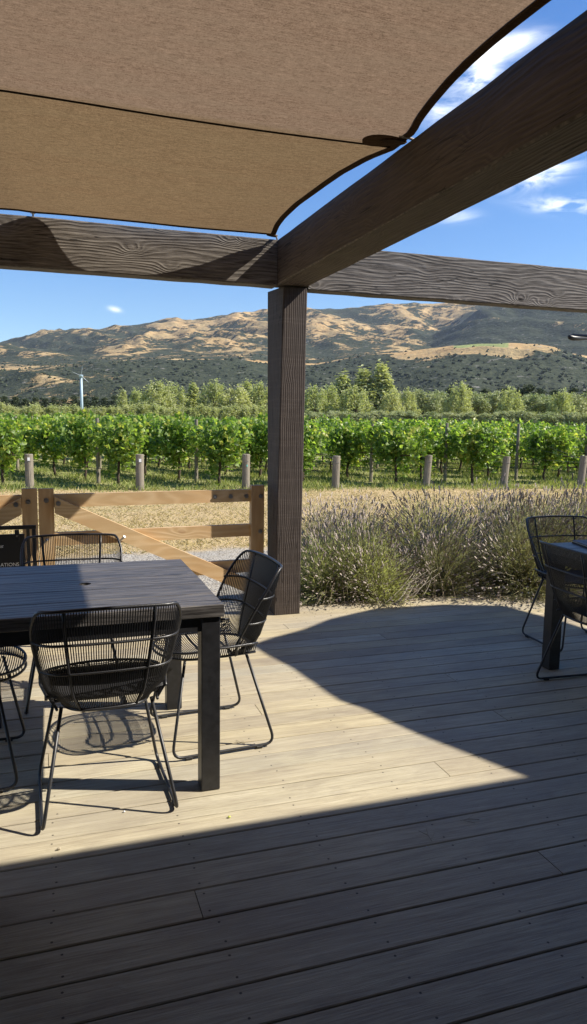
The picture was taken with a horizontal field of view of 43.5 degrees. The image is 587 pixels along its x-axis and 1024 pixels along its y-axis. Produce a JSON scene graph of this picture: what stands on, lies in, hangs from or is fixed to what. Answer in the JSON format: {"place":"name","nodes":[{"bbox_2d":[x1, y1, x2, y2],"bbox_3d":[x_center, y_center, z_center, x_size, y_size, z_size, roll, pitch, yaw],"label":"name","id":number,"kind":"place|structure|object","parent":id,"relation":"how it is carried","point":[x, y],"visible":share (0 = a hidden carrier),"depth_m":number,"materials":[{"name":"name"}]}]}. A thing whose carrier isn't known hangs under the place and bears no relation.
{"place":"outdoors","nodes":[
{"label":"outdoors","id":0,"kind":"place"},
{"bbox_2d":[0,488,38,565],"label":"timber gate","id":1,"kind":"structure","parent":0,"point":[24,505],"depth_m":5.03,"materials":[{"name":"brown wood"}]},
{"bbox_2d":[0,302,586,410],"bbox_3d":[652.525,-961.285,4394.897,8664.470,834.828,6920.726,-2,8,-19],"label":"hills","id":2,"kind":"structure","parent":0,"point":[414,330],"depth_m":3077.41,"materials":[{"name":"plant"}]},
{"bbox_2d":[0,343,586,412],"bbox_3d":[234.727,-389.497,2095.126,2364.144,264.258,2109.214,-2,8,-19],"label":"hillside shrubs","id":3,"kind":"object","parent":2,"relation":"on","point":[399,388],"visible":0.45,"depth_m":1748.64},
{"bbox_2d":[0,423,586,611],"bbox_3d":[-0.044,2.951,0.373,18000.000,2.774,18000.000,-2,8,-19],"label":"ground","id":4,"kind":"structure","parent":0,"point":[229,552],"depth_m":14.41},
{"bbox_2d":[0,415,35,485],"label":"grapevine","id":5,"kind":"object","parent":4,"relation":"on","point":[11,438],"visible":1,"depth_m":18.62,"materials":[{"name":"green plant"}]},
{"bbox_2d":[11,414,43,462],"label":"grapevine","id":6,"kind":"object","parent":4,"relation":"on","point":[29,449],"visible":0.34,"depth_m":23.90,"materials":[{"name":"green plant"}]},
{"bbox_2d":[24,454,33,487],"bbox_3d":[-6.646,-0.967,18.521,0.214,0.981,0.221,-2,8,-18],"label":"strainer post","id":7,"kind":"object","parent":4,"relation":"on","point":[29,474],"visible":0.9,"depth_m":18.44,"materials":[{"name":"grey wood"}]},
{"bbox_2d":[20,402,44,416],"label":"willow tree","id":8,"kind":"object","parent":4,"relation":"on","point":[35,408],"visible":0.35,"depth_m":139.20,"materials":[{"name":"green plant"}]},
{"bbox_2d":[27,414,66,474],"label":"grapevine","id":9,"kind":"object","parent":4,"relation":"on","point":[45,432],"visible":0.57,"depth_m":22.42,"materials":[{"name":"green plant"}]},
{"bbox_2d":[47,408,112,480],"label":"grapevine","id":10,"kind":"object","parent":4,"relation":"on","point":[72,429],"visible":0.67,"depth_m":20.85,"materials":[{"name":"green plant"}]},
{"bbox_2d":[95,418,100,482],"bbox_3d":[-5.417,-1.672,20.385,0.105,1.850,0.110,6,8,38],"label":"trellis post","id":11,"kind":"object","parent":4,"relation":"on","point":[98,480],"visible":0.42,"depth_m":20.39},
{"bbox_2d":[81,414,151,485],"bbox_3d":[-4.757,-1.631,19.696,1.588,1.969,2.622,-5,9,-38],"label":"grapevine","id":12,"kind":"object","parent":4,"relation":"on","point":[120,441],"visible":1,"depth_m":19.20,"materials":[{"name":"green plant"}]},
{"bbox_2d":[114,386,128,408],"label":"poplar tree","id":13,"kind":"object","parent":4,"relation":"on","point":[122,397],"visible":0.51,"depth_m":201.84,"materials":[{"name":"green plant"}]},
{"bbox_2d":[127,387,147,405],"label":"willow tree","id":14,"kind":"object","parent":4,"relation":"on","point":[135,396],"visible":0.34,"depth_m":231.29,"materials":[{"name":"green plant"}]},
{"bbox_2d":[136,454,143,490],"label":"strainer post","id":15,"kind":"object","parent":4,"relation":"on","point":[140,471],"visible":0.88,"depth_m":18.54,"materials":[{"name":"grey wood"}]},
{"bbox_2d":[130,401,153,415],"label":"willow tree","id":16,"kind":"object","parent":4,"relation":"on","point":[143,407],"visible":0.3,"depth_m":144.79,"materials":[{"name":"green plant"}]},
{"bbox_2d":[124,414,168,474],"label":"grapevine","id":17,"kind":"object","parent":4,"relation":"on","point":[147,444],"visible":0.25,"depth_m":22.84,"materials":[{"name":"green plant"}]},
{"bbox_2d":[140,402,164,416],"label":"willow tree","id":18,"kind":"object","parent":4,"relation":"on","point":[156,406],"visible":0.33,"depth_m":145.11,"materials":[{"name":"green plant"}]},
{"bbox_2d":[138,378,177,410],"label":"willow tree","id":19,"kind":"object","parent":4,"relation":"on","point":[159,393],"visible":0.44,"depth_m":183.23,"materials":[{"name":"green plant"}]},
{"bbox_2d":[142,411,204,479],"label":"grapevine","id":20,"kind":"object","parent":4,"relation":"on","point":[170,433],"visible":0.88,"depth_m":21.47,"materials":[{"name":"green plant"}]},
{"bbox_2d":[161,381,190,415],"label":"willow tree","id":21,"kind":"object","parent":4,"relation":"on","point":[177,394],"visible":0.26,"depth_m":189.73,"materials":[{"name":"green plant"}]},
{"bbox_2d":[183,380,202,407],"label":"poplar tree","id":22,"kind":"object","parent":4,"relation":"on","point":[193,390],"visible":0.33,"depth_m":194.93,"materials":[{"name":"green plant"}]},
{"bbox_2d":[194,419,197,482],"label":"trellis post","id":23,"kind":"object","parent":4,"relation":"on","point":[195,463],"visible":0.52,"depth_m":21.00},
{"bbox_2d":[192,403,212,418],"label":"willow tree","id":24,"kind":"object","parent":4,"relation":"on","point":[201,409],"visible":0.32,"depth_m":146.81,"materials":[{"name":"green plant"}]},
{"bbox_2d":[197,378,230,412],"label":"willow tree","id":25,"kind":"object","parent":4,"relation":"on","point":[213,394],"visible":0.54,"depth_m":190.17,"materials":[{"name":"green plant"}]},
{"bbox_2d":[181,417,253,485],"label":"grapevine","id":26,"kind":"object","parent":4,"relation":"on","point":[230,438],"visible":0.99,"depth_m":19.83,"materials":[{"name":"green plant"}]},
{"bbox_2d":[222,403,243,419],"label":"willow tree","id":27,"kind":"object","parent":4,"relation":"on","point":[233,408],"visible":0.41,"depth_m":147.25,"materials":[{"name":"green plant"}]},
{"bbox_2d":[219,383,252,415],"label":"willow tree","id":28,"kind":"object","parent":4,"relation":"on","point":[240,394],"visible":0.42,"depth_m":185.75,"materials":[{"name":"green plant"}]},
{"bbox_2d":[232,405,255,418],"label":"willow tree","id":29,"kind":"object","parent":4,"relation":"on","point":[243,411],"visible":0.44,"depth_m":147.21,"materials":[{"name":"green plant"}]},
{"bbox_2d":[242,454,249,488],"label":"strainer post","id":30,"kind":"object","parent":4,"relation":"on","point":[245,469],"visible":0.91,"depth_m":19.27,"materials":[{"name":"grey wood"}]},
{"bbox_2d":[230,412,267,478],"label":"grapevine","id":31,"kind":"object","parent":4,"relation":"on","point":[257,448],"visible":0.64,"depth_m":22.26,"materials":[{"name":"green plant"}]},
{"bbox_2d":[241,404,263,417],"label":"willow tree","id":32,"kind":"object","parent":4,"relation":"on","point":[254,407],"visible":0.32,"depth_m":147.38,"materials":[{"name":"green plant"}]},
{"bbox_2d":[247,380,267,410],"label":"willow tree","id":33,"kind":"object","parent":4,"relation":"on","point":[262,398],"visible":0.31,"depth_m":191.40,"materials":[{"name":"green plant"}]},
{"bbox_2d":[303,417,327,480],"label":"grapevine","id":34,"kind":"object","parent":4,"relation":"on","point":[312,444],"visible":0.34,"depth_m":20.70,"materials":[{"name":"green plant"}]},
{"bbox_2d":[304,416,332,474],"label":"grapevine","id":35,"kind":"object","parent":4,"relation":"on","point":[327,436],"visible":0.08,"depth_m":24.21,"materials":[{"name":"green plant"}]},
{"bbox_2d":[304,383,333,415],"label":"willow tree","id":36,"kind":"object","parent":4,"relation":"on","point":[311,400],"visible":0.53,"depth_m":176.85,"materials":[{"name":"green plant"}]},
{"bbox_2d":[316,382,339,412],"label":"willow tree","id":37,"kind":"object","parent":4,"relation":"on","point":[331,392],"visible":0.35,"depth_m":181.03,"materials":[{"name":"green plant"}]},
{"bbox_2d":[311,413,352,470],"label":"grapevine","id":38,"kind":"object","parent":4,"relation":"on","point":[323,424],"visible":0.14,"depth_m":26.18,"materials":[{"name":"green plant"}]},
{"bbox_2d":[266,485,402,563],"bbox_3d":[0.460,0.200,7.649,1.657,0.920,1.842,2,7,11],"label":"lavender bush","id":39,"kind":"object","parent":4,"relation":"on","point":[327,518],"visible":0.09,"depth_m":7.61,"materials":[{"name":"purple plant"}]},
{"bbox_2d":[331,456,339,488],"bbox_3d":[1.144,-1.027,19.910,0.214,0.982,0.217,0,7,-19],"label":"strainer post","id":40,"kind":"object","parent":4,"relation":"on","point":[335,471],"visible":0.88,"depth_m":19.82,"materials":[{"name":"grey wood"}]},
{"bbox_2d":[330,368,356,414],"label":"poplar tree","id":41,"kind":"object","parent":4,"relation":"on","point":[342,381],"visible":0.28,"depth_m":190.72,"materials":[{"name":"green plant"}]},
{"bbox_2d":[324,418,377,478],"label":"grapevine","id":42,"kind":"object","parent":4,"relation":"on","point":[346,441],"visible":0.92,"depth_m":22.76,"materials":[{"name":"green plant"}]},
{"bbox_2d":[335,384,376,413],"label":"willow tree","id":43,"kind":"object","parent":4,"relation":"on","point":[348,405],"visible":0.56,"depth_m":176.44,"materials":[{"name":"green plant"}]},
{"bbox_2d":[347,364,379,413],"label":"poplar tree","id":44,"kind":"object","parent":4,"relation":"on","point":[363,377],"visible":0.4,"depth_m":189.82,"materials":[{"name":"green plant"}]},
{"bbox_2d":[300,498,439,611],"bbox_3d":[0.443,0.337,6.460,1.629,0.952,1.554,-2,8,-19],"label":"lavender bush","id":45,"kind":"object","parent":4,"relation":"on","point":[348,572],"visible":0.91,"depth_m":6.26,"materials":[{"name":"green plant"}]},
{"bbox_2d":[369,422,373,481],"bbox_3d":[2.358,-1.789,22.225,0.105,1.850,0.110,2,7,12],"label":"trellis post","id":46,"kind":"object","parent":4,"relation":"on","point":[371,469],"visible":0.4,"depth_m":22.24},
{"bbox_2d":[362,410,386,421],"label":"leafy tree","id":47,"kind":"object","parent":4,"relation":"on","point":[369,417],"visible":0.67,"depth_m":146.65,"materials":[{"name":"green plant"}]},
{"bbox_2d":[367,359,397,411],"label":"poplar tree","id":48,"kind":"object","parent":4,"relation":"on","point":[380,377],"visible":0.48,"depth_m":189.22,"materials":[{"name":"green plant"}]},
{"bbox_2d":[377,386,405,415],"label":"willow tree","id":49,"kind":"object","parent":4,"relation":"on","point":[389,403],"visible":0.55,"depth_m":175.35,"materials":[{"name":"green plant"}]},
{"bbox_2d":[359,417,443,483],"bbox_3d":[3.104,-1.726,21.253,1.865,1.998,2.622,-6,10,-43],"label":"grapevine","id":50,"kind":"object","parent":4,"relation":"on","point":[388,445],"visible":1,"depth_m":21.12,"materials":[{"name":"green plant"}]},
{"bbox_2d":[391,410,417,421],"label":"leafy tree","id":51,"kind":"object","parent":4,"relation":"on","point":[397,416],"visible":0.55,"depth_m":146.27,"materials":[{"name":"green plant"}]},
{"bbox_2d":[395,387,422,416],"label":"willow tree","id":52,"kind":"object","parent":4,"relation":"on","point":[409,404],"visible":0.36,"depth_m":184.83,"materials":[{"name":"green plant"}]},
{"bbox_2d":[300,590,522,616],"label":"gravel","id":53,"kind":"structure","parent":4,"relation":"on","point":[385,601],"depth_m":6.07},
{"bbox_2d":[422,455,431,486],"bbox_3d":[3.756,-1.098,20.682,0.214,1.008,0.218,2,6,-19],"label":"strainer post","id":54,"kind":"object","parent":4,"relation":"on","point":[427,470],"visible":0.88,"depth_m":20.60,"materials":[{"name":"grey wood"}]},
{"bbox_2d":[411,387,443,414],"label":"leafy tree","id":55,"kind":"object","parent":4,"relation":"on","point":[423,401],"visible":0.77,"depth_m":191.00,"materials":[{"name":"green plant"}]},
{"bbox_2d":[399,420,460,479],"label":"grapevine","id":56,"kind":"object","parent":4,"relation":"on","point":[437,451],"visible":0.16,"depth_m":22.93,"materials":[{"name":"green plant"}]},
{"bbox_2d":[364,481,496,561],"bbox_3d":[1.418,0.147,7.794,1.675,1.026,1.757,-4,9,-35],"label":"lavender bush","id":57,"kind":"object","parent":4,"relation":"on","point":[416,514],"visible":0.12,"depth_m":7.60,"materials":[{"name":"purple plant"}]},
{"bbox_2d":[421,419,461,473],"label":"grapevine","id":58,"kind":"object","parent":4,"relation":"on","point":[442,425],"visible":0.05,"depth_m":25.83,"materials":[{"name":"green plant"}]},
{"bbox_2d":[429,389,458,414],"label":"leafy tree","id":59,"kind":"object","parent":4,"relation":"on","point":[442,401],"visible":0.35,"depth_m":196.88,"materials":[{"name":"green plant"}]},
{"bbox_2d":[443,423,447,481],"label":"trellis post","id":60,"kind":"object","parent":4,"relation":"on","point":[445,456],"visible":0.73,"depth_m":22.64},
{"bbox_2d":[384,498,516,602],"bbox_3d":[1.360,0.324,6.792,1.690,0.918,1.502,-4,9,-36],"label":"lavender bush","id":61,"kind":"object","parent":4,"relation":"on","point":[448,559],"visible":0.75,"depth_m":6.54,"materials":[{"name":"green plant"}]},
{"bbox_2d":[442,379,475,415],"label":"willow tree","id":62,"kind":"object","parent":4,"relation":"on","point":[461,394],"visible":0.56,"depth_m":182.31,"materials":[{"name":"green plant"}]},
{"bbox_2d":[462,391,491,414],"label":"leafy tree","id":63,"kind":"object","parent":4,"relation":"on","point":[480,404],"visible":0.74,"depth_m":187.27,"materials":[{"name":"green plant"}]},
{"bbox_2d":[438,418,516,482],"bbox_3d":[5.502,-1.793,21.942,2.098,2.032,2.393,0,7,-7],"label":"grapevine","id":64,"kind":"object","parent":4,"relation":"on","point":[475,441],"visible":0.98,"depth_m":21.62,"materials":[{"name":"green plant"}]},
{"bbox_2d":[484,390,505,414],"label":"leafy tree","id":65,"kind":"object","parent":4,"relation":"on","point":[494,397],"visible":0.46,"depth_m":193.04,"materials":[{"name":"green plant"}]},
{"bbox_2d":[483,422,523,476],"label":"grapevine","id":66,"kind":"object","parent":4,"relation":"on","point":[512,450],"visible":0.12,"depth_m":24.13,"materials":[{"name":"green plant"}]},
{"bbox_2d":[500,456,510,486],"bbox_3d":[6.045,-1.099,21.051,0.214,0.986,0.217,3,6,-19],"label":"strainer post","id":67,"kind":"object","parent":4,"relation":"on","point":[505,464],"visible":0.86,"depth_m":20.97,"materials":[{"name":"grey wood"}]},
{"bbox_2d":[448,473,566,543],"bbox_3d":[2.375,0.082,8.320,1.717,1.049,1.931,3,8,20],"label":"lavender bush","id":68,"kind":"object","parent":4,"relation":"on","point":[486,503],"visible":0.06,"depth_m":8.37,"materials":[{"name":"purple plant"}]},
{"bbox_2d":[494,385,524,412],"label":"willow tree","id":69,"kind":"object","parent":4,"relation":"on","point":[510,399],"visible":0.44,"depth_m":179.81,"materials":[{"name":"green plant"}]},
{"bbox_2d":[483,417,539,464],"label":"grapevine","id":70,"kind":"object","parent":4,"relation":"on","point":[505,423],"visible":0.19,"depth_m":26.17,"materials":[{"name":"green plant"}]},
{"bbox_2d":[514,424,519,479],"bbox_3d":[7.192,-1.900,23.671,0.105,1.850,0.110,7,9,37],"label":"trellis post","id":71,"kind":"object","parent":4,"relation":"on","point":[517,455],"visible":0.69,"depth_m":23.64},
{"bbox_2d":[451,483,586,611],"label":"lavender bush","id":72,"kind":"object","parent":4,"relation":"on","point":[520,574],"visible":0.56,"depth_m":6.50,"materials":[{"name":"green plant"}]},
{"bbox_2d":[505,419,546,468],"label":"grapevine","id":73,"kind":"object","parent":4,"relation":"on","point":[529,427],"visible":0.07,"depth_m":28.18,"materials":[{"name":"green plant"}]},
{"bbox_2d":[514,410,542,423],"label":"leafy tree","id":74,"kind":"object","parent":4,"relation":"on","point":[523,414],"visible":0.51,"depth_m":141.24,"materials":[{"name":"green plant"}]},
{"bbox_2d":[513,392,545,414],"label":"leafy tree","id":75,"kind":"object","parent":4,"relation":"on","point":[528,399],"visible":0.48,"depth_m":185.06,"materials":[{"name":"green plant"}]},
{"bbox_2d":[529,393,557,413],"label":"leafy tree","id":76,"kind":"object","parent":4,"relation":"on","point":[539,407],"visible":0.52,"depth_m":190.69,"materials":[{"name":"green plant"}]},
{"bbox_2d":[504,473,586,539],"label":"lavender bush","id":77,"kind":"object","parent":4,"relation":"on","point":[581,508],"visible":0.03,"depth_m":7.49,"materials":[{"name":"purple plant"}]},
{"bbox_2d":[533,411,558,423],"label":"leafy tree","id":78,"kind":"object","parent":4,"relation":"on","point":[547,416],"visible":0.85,"depth_m":139.16,"materials":[{"name":"green plant"}]},
{"bbox_2d":[519,423,583,481],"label":"grapevine","id":79,"kind":"object","parent":4,"relation":"on","point":[562,440],"visible":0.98,"depth_m":22.73,"materials":[{"name":"green plant"}]},
{"bbox_2d":[529,422,586,476],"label":"grapevine","id":80,"kind":"object","parent":4,"relation":"on","point":[580,452],"visible":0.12,"depth_m":24.43,"materials":[{"name":"green plant"}]},
{"bbox_2d":[546,387,578,425],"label":"willow tree","id":81,"kind":"object","parent":4,"relation":"on","point":[564,398],"visible":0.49,"depth_m":176.19,"materials":[{"name":"green plant"}]},
{"bbox_2d":[550,422,585,472],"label":"grapevine","id":82,"kind":"object","parent":4,"relation":"on","point":[583,439],"visible":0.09,"depth_m":26.68,"materials":[{"name":"green plant"}]},
{"bbox_2d":[555,412,580,425],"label":"leafy tree","id":83,"kind":"object","parent":4,"relation":"on","point":[566,416],"visible":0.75,"depth_m":138.66,"materials":[{"name":"green plant"}]},
{"bbox_2d":[568,393,586,413],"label":"leafy tree","id":84,"kind":"object","parent":4,"relation":"on","point":[579,402],"visible":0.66,"depth_m":180.37,"materials":[{"name":"green plant"}]},
{"bbox_2d":[568,411,586,424],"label":"leafy tree","id":85,"kind":"object","parent":4,"relation":"on","point":[581,421],"visible":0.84,"depth_m":137.44,"materials":[{"name":"green plant"}]},
{"bbox_2d":[576,456,586,486],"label":"strainer post","id":86,"kind":"object","parent":4,"relation":"on","point":[582,465],"visible":0.85,"depth_m":21.34,"materials":[{"name":"grey wood"}]},
{"bbox_2d":[0,459,586,493],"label":"green grass","id":87,"kind":"structure","parent":0,"point":[323,481],"depth_m":22.37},
{"bbox_2d":[0,480,586,555],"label":"dry grass","id":88,"kind":"structure","parent":0,"point":[187,542],"depth_m":13.63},
{"bbox_2d":[0,0,586,341],"label":"sky","id":89,"kind":"structure","parent":0,"point":[541,219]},
{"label":"deck underframe","id":90,"kind":"structure","parent":0,"visible":0},
{"bbox_2d":[0,591,586,1023],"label":"deck","id":91,"kind":"structure","parent":90,"relation":"on","point":[398,729],"depth_m":2.66,"materials":[{"name":"wood"}]},
{"bbox_2d":[0,646,26,792],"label":"wire chair","id":92,"kind":"object","parent":91,"relation":"on","point":[12,652],"visible":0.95,"depth_m":3.11,"materials":[{"name":"black"}]},
{"bbox_2d":[0,525,36,566],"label":"sign stand","id":93,"kind":"object","parent":91,"relation":"on","point":[10,546],"visible":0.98,"depth_m":4.68,"materials":[{"name":"black metal"}]},
{"bbox_2d":[20,533,126,713],"bbox_3d":[-1.170,0.573,3.930,0.541,0.842,0.574,-1,8,-18],"label":"wire chair","id":94,"kind":"object","parent":91,"relation":"on","point":[119,553],"visible":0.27,"depth_m":4.12,"materials":[{"name":"black"}]},
{"bbox_2d":[29,601,181,830],"bbox_3d":[-0.740,0.712,2.880,0.541,0.842,0.574,-2,8,-20],"label":"wire chair","id":95,"kind":"object","parent":91,"relation":"on","point":[68,682],"visible":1,"depth_m":2.68,"materials":[{"name":"black"}]},
{"bbox_2d":[0,559,223,790],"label":"square table","id":96,"kind":"object","parent":91,"relation":"on","point":[27,593],"visible":0.98,"depth_m":2.97,"materials":[{"name":"wood"}]},
{"bbox_2d":[38,485,263,589],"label":"timber gate","id":97,"kind":"structure","parent":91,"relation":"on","point":[68,505],"depth_m":5.42,"materials":[{"name":"brown wood"}]},
{"bbox_2d":[150,550,282,760],"bbox_3d":[-0.383,0.640,3.494,0.574,0.842,0.541,-2,8,-23],"label":"wire chair","id":98,"kind":"object","parent":91,"relation":"on","point":[261,582],"visible":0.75,"depth_m":3.52,"materials":[{"name":"black"}]},
{"bbox_2d":[267,286,306,614],"bbox_3d":[-0.067,-0.445,5.673,0.227,2.455,0.286,-2,8,-19],"label":"pergola post","id":99,"kind":"object","parent":91,"relation":"on","point":[287,313],"visible":0.93,"depth_m":5.55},
{"bbox_2d":[381,567,440,609],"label":"bent stalks","id":100,"kind":"object","parent":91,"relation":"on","point":[411,589],"visible":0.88,"depth_m":6.09,"materials":[{"name":"beige"}]},
{"bbox_2d":[522,515,586,651],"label":"wire chair","id":101,"kind":"object","parent":91,"relation":"on","point":[541,570],"visible":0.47,"depth_m":5.21,"materials":[{"name":"black"}]},
{"bbox_2d":[536,540,586,680],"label":"wire chair","id":102,"kind":"object","parent":91,"relation":"on","point":[568,609],"visible":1,"depth_m":4.02,"materials":[{"name":"black"}]},
{"bbox_2d":[542,542,586,669],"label":"square table","id":103,"kind":"object","parent":91,"relation":"on","point":[552,615],"visible":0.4,"depth_m":4.48,"materials":[{"name":"black metal"}]},
{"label":"pergola post","id":104,"kind":"object","parent":91,"relation":"on","visible":0},
{"bbox_2d":[305,251,586,312],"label":"pergola beam","id":105,"kind":"structure","parent":104,"relation":"on","point":[412,277],"depth_m":5.81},
{"bbox_2d":[274,10,586,287],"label":"pergola beam","id":106,"kind":"structure","parent":105,"relation":"attached to","point":[523,118],"depth_m":3.04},
{"bbox_2d":[0,214,277,288],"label":"pergola beam","id":107,"kind":"structure","parent":106,"relation":"attached to","point":[44,244],"depth_m":5.00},
{"bbox_2d":[567,334,586,340],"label":"bracket arm","id":108,"kind":"object","parent":104,"relation":"attached to","point":[574,337],"visible":1,"depth_m":6.22},
{"bbox_3d":[1.763,-0.034,1.031,14.000,2.859,3.820,-2,8,-19],"label":"building wall","id":109,"kind":"object","parent":91,"relation":"on","visible":0},
{"bbox_2d":[0,0,550,239],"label":"shade sail","id":110,"kind":"object","parent":109,"relation":"attached to","point":[266,117],"visible":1,"depth_m":2.98,"materials":[{"name":"fabric"}]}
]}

